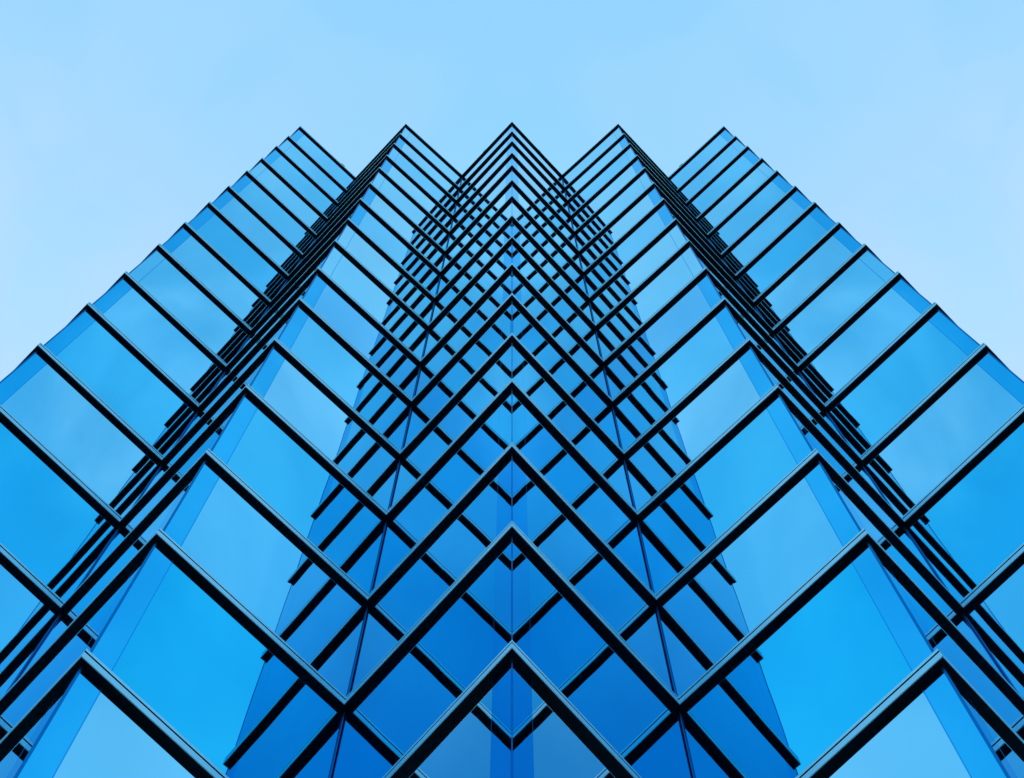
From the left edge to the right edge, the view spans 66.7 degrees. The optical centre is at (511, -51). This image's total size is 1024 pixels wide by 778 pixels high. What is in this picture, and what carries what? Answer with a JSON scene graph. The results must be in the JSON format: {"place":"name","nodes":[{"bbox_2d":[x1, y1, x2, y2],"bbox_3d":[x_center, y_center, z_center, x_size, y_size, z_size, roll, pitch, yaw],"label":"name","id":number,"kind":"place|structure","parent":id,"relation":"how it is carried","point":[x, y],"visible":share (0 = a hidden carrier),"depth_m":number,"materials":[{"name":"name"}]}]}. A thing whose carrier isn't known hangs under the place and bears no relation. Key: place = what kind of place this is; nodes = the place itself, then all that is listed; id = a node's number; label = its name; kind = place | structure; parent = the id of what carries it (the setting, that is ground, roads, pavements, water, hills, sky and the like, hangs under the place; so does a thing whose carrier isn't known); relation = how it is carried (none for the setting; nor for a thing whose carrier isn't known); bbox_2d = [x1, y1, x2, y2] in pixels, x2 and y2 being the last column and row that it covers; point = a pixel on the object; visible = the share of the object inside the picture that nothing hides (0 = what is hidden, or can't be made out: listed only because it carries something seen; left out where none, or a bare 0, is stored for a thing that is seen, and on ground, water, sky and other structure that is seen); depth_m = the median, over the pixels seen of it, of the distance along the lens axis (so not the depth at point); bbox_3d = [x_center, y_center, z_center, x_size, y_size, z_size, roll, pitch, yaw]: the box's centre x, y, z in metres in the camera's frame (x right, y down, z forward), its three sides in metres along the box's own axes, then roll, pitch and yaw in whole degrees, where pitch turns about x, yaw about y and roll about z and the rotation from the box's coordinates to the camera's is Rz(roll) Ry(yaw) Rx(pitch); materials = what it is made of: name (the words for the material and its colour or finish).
{"place":"outdoors","nodes":[
{"label":"outdoors","id":0,"kind":"place"},
{"bbox_2d":[0,0,1023,380],"label":"sky","id":1,"kind":"structure","parent":0,"point":[121,121],"materials":[{"name":"blue"}]},
{"bbox_3d":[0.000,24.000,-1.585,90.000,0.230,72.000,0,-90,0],"label":"pavement","id":2,"kind":"structure","parent":0,"visible":0},
{"bbox_2d":[0,122,1023,777],"bbox_3d":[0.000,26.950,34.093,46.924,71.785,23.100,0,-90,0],"label":"glass tower","id":3,"kind":"structure","parent":2,"relation":"on","point":[508,452],"depth_m":26.13,"materials":[{"name":"mirror"},{"name":"glass"},{"name":"black metal"}]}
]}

